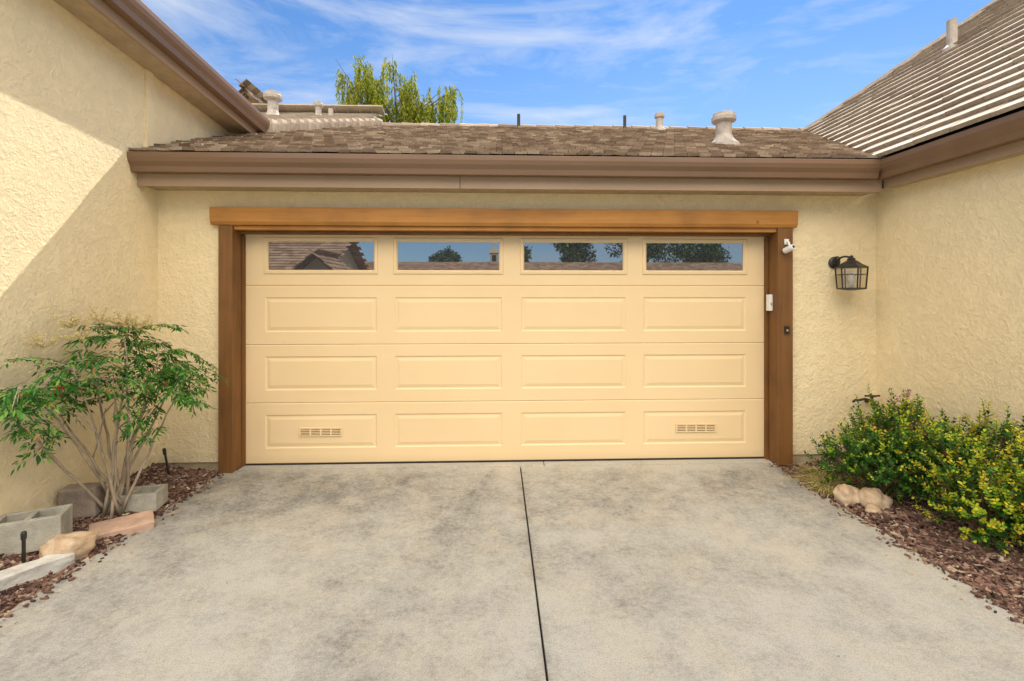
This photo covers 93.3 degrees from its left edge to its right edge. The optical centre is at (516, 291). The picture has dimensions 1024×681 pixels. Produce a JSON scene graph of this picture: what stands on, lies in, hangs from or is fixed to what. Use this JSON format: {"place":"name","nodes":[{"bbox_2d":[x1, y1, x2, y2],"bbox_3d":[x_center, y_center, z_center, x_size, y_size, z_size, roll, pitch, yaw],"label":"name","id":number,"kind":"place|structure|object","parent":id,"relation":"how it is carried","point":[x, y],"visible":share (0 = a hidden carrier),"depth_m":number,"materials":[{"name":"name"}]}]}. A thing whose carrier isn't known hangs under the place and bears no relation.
{"place":"outdoors","nodes":[
{"label":"outdoors","id":0,"kind":"place"},
{"bbox_2d":[0,463,223,626],"bbox_3d":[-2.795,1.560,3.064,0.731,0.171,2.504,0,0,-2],"label":"mulch","id":1,"kind":"object","parent":0,"point":[179,488],"visible":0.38,"depth_m":3.19,"materials":[{"name":"brown plant"}]},
{"bbox_2d":[20,531,26,562],"bbox_3d":[-2.839,1.489,2.783,0.028,0.220,0.028,0,0,-2],"label":"irrigation riser","id":2,"kind":"object","parent":1,"relation":"on","point":[23,536],"visible":0.87,"depth_m":2.78,"materials":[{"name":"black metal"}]},
{"bbox_2d":[0,504,72,556],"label":"concrete block","id":3,"kind":"object","parent":1,"relation":"on","point":[41,526],"depth_m":2.89,"materials":[{"name":"grey concrete"}]},
{"bbox_2d":[0,552,74,590],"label":"edging stone","id":4,"kind":"object","parent":1,"relation":"on","point":[29,571],"visible":0.91,"depth_m":2.70,"materials":[{"name":"white stone"}]},
{"bbox_2d":[39,531,97,560],"bbox_3d":[-2.702,1.550,2.908,0.264,0.174,0.185,0,0,-2],"label":"rock","id":5,"kind":"object","parent":1,"relation":"on","point":[80,544],"visible":0.78,"depth_m":2.88,"materials":[{"name":"beige stone"}]},
{"bbox_2d":[57,482,105,518],"bbox_3d":[-3.000,1.440,3.337,0.225,0.206,0.124,0,0,-12],"label":"garden block","id":6,"kind":"object","parent":1,"relation":"on","point":[81,500],"depth_m":3.29,"materials":[{"name":"grey concrete"}]},
{"bbox_2d":[0,305,230,518],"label":"nandina shrub","id":7,"kind":"object","parent":1,"relation":"on","point":[164,376],"visible":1,"depth_m":3.30,"materials":[{"name":"green plant"}]},
{"bbox_2d":[89,510,154,539],"bbox_3d":[-2.645,1.573,3.239,0.344,0.074,0.196,0,0,-40],"label":"paver","id":8,"kind":"object","parent":1,"relation":"on","point":[135,522],"visible":0.77,"depth_m":3.22,"materials":[{"name":"stone"}]},
{"bbox_2d":[104,484,167,512],"bbox_3d":[-2.792,1.515,3.525,0.360,0.130,0.190,0,0,-14],"label":"concrete block","id":9,"kind":"object","parent":1,"relation":"on","point":[148,497],"depth_m":3.47,"materials":[{"name":"grey concrete"}]},
{"bbox_2d":[162,448,169,474],"bbox_3d":[-2.976,1.458,4.109,0.070,0.264,0.028,0,0,-2],"label":"irrigation riser","id":10,"kind":"object","parent":1,"relation":"on","point":[164,451],"visible":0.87,"depth_m":4.10,"materials":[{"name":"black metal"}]},
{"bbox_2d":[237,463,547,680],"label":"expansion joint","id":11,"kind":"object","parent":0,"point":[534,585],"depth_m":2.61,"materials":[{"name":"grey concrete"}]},
{"bbox_2d":[127,110,888,472],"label":"garage","id":12,"kind":"structure","parent":0,"point":[355,290],"depth_m":4.51,"materials":[{"name":"beige paint"}]},
{"bbox_2d":[245,226,764,465],"bbox_3d":[-0.060,0.455,4.570,4.922,2.290,0.062,0,0,-2],"label":"garage door","id":13,"kind":"structure","parent":12,"relation":"in","point":[361,349],"depth_m":4.55,"materials":[{"name":"beige paint"}]},
{"bbox_2d":[766,294,772,310],"bbox_3d":[2.383,0.102,4.563,0.032,0.155,0.064,0,0,-2],"label":"door sensor","id":14,"kind":"object","parent":12,"relation":"attached to","point":[769,302],"depth_m":4.54,"materials":[{"name":"white plastic"}]},
{"bbox_2d":[784,326,789,333],"bbox_3d":[2.484,0.350,4.447,0.045,0.070,0.018,0,0,-2],"label":"doorbell","id":15,"kind":"object","parent":12,"relation":"attached to","point":[786,329],"visible":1,"depth_m":4.44,"materials":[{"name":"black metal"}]},
{"bbox_2d":[783,239,794,253],"bbox_3d":[2.472,-0.417,4.400,0.076,0.135,0.112,0,0,-2],"label":"security camera","id":16,"kind":"object","parent":12,"relation":"attached to","point":[789,248],"visible":1,"depth_m":4.40,"materials":[{"name":"white plastic"}]},
{"bbox_2d":[828,255,868,289],"bbox_3d":[3.009,-0.172,4.372,0.248,0.318,0.291,0,0,-2],"label":"wall lantern","id":17,"kind":"object","parent":12,"relation":"attached to","point":[850,262],"depth_m":4.34,"materials":[{"name":"black metal"}]},
{"bbox_2d":[852,395,879,405],"bbox_3d":[3.202,1.026,4.413,0.279,0.157,0.155,0,0,-34],"label":"hose faucet","id":18,"kind":"object","parent":12,"relation":"attached to","point":[864,399],"visible":0.62,"depth_m":4.43,"materials":[{"name":"black metal"}]},
{"bbox_2d":[0,459,1023,680],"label":"driveway","id":19,"kind":"structure","parent":0,"point":[369,572],"depth_m":2.60,"materials":[{"name":"concrete"}]},
{"bbox_2d":[3,464,1022,656],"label":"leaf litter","id":20,"kind":"object","parent":19,"relation":"on","point":[535,501],"visible":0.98,"depth_m":3.15,"materials":[{"name":"brown plant"}]},
{"bbox_2d":[141,0,992,127],"label":"sky","id":21,"kind":"structure","parent":0,"point":[771,63],"materials":[{"name":"blue"}]},
{"bbox_2d":[769,457,1023,626],"bbox_3d":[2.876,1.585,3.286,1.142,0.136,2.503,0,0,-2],"label":"mulch","id":22,"kind":"object","parent":0,"point":[984,578],"visible":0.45,"depth_m":3.02,"materials":[{"name":"brown plant"}]},
{"bbox_2d":[787,464,842,479],"bbox_3d":[2.639,1.579,4.195,0.554,0.063,0.483,0,0,18],"label":"dry grass clump","id":23,"kind":"object","parent":22,"relation":"on","point":[808,470],"visible":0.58,"depth_m":4.26,"materials":[{"name":"yellow plant"}]},
{"bbox_2d":[783,469,854,493],"bbox_3d":[2.557,1.574,4.021,0.640,0.072,0.678,0,0,-2],"label":"dry grass clump","id":24,"kind":"object","parent":22,"relation":"on","point":[817,479],"visible":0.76,"depth_m":4.02,"materials":[{"name":"yellow plant"}]},
{"bbox_2d":[810,481,843,499],"bbox_3d":[2.494,1.582,3.843,0.443,0.056,0.419,0,0,-2],"label":"dry grass clump","id":25,"kind":"object","parent":22,"relation":"on","point":[826,490],"visible":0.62,"depth_m":3.84,"materials":[{"name":"yellow plant"}]},
{"bbox_2d":[833,484,859,504],"bbox_3d":[2.526,1.554,3.692,0.210,0.178,0.168,0,0,-2],"label":"rock","id":26,"kind":"object","parent":22,"relation":"on","point":[845,494],"visible":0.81,"depth_m":3.65,"materials":[{"name":"beige stone"}]},
{"bbox_2d":[864,504,881,513],"bbox_3d":[2.576,1.578,3.505,0.103,0.071,0.091,0,0,-2],"label":"rock","id":27,"kind":"object","parent":22,"relation":"on","point":[872,508],"visible":0.97,"depth_m":3.48,"materials":[{"name":"beige stone"}]},
{"bbox_2d":[858,487,892,509],"bbox_3d":[2.668,1.546,3.607,0.222,0.173,0.182,0,0,-2],"label":"rock","id":28,"kind":"object","parent":22,"relation":"on","point":[877,497],"visible":0.84,"depth_m":3.56,"materials":[{"name":"beige stone"}]},
{"bbox_2d":[803,384,965,503],"bbox_3d":[2.849,1.172,3.752,1.051,0.862,1.042,0,0,-2],"label":"evergreen shrub","id":29,"kind":"object","parent":22,"relation":"on","point":[877,457],"visible":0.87,"depth_m":3.70,"materials":[{"name":"green plant"}]},
{"bbox_2d":[896,388,911,408],"bbox_3d":[3.183,1.044,3.968,0.131,0.513,0.117,0,0,32],"label":"flower stalk","id":30,"kind":"object","parent":29,"relation":"attached to","point":[908,391],"visible":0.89,"depth_m":3.98,"materials":[{"name":"plant"}]},
{"bbox_2d":[893,398,1023,556],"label":"yellow green shrub","id":31,"kind":"object","parent":22,"relation":"on","point":[979,485],"visible":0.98,"depth_m":3.11,"materials":[{"name":"green plant"}]},
{"bbox_2d":[804,0,1023,488],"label":"house wing","id":32,"kind":"structure","parent":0,"point":[939,121],"depth_m":3.87,"materials":[{"name":"beige paint"}]},
{"label":"ground","id":33,"kind":"structure","parent":0,"visible":0},
{"bbox_2d":[0,0,269,515],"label":"house wing","id":34,"kind":"structure","parent":33,"relation":"on","point":[91,91],"depth_m":3.48,"materials":[{"name":"beige paint"}]},
{"bbox_2d":[235,79,266,103],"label":"neighbour house","id":35,"kind":"structure","parent":33,"relation":"on","point":[249,91],"depth_m":17.39,"materials":[{"name":"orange paint"}]},
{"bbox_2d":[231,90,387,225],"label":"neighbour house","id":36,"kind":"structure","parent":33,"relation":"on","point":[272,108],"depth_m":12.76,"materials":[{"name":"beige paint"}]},
{"bbox_2d":[334,55,463,123],"bbox_3d":[-4.942,-4.157,19.736,5.665,11.534,2.870,0,0,-2],"label":"weeping tree","id":37,"kind":"object","parent":33,"relation":"on","point":[372,93],"visible":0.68,"depth_m":19.30,"materials":[{"name":"green plant"}]}
]}

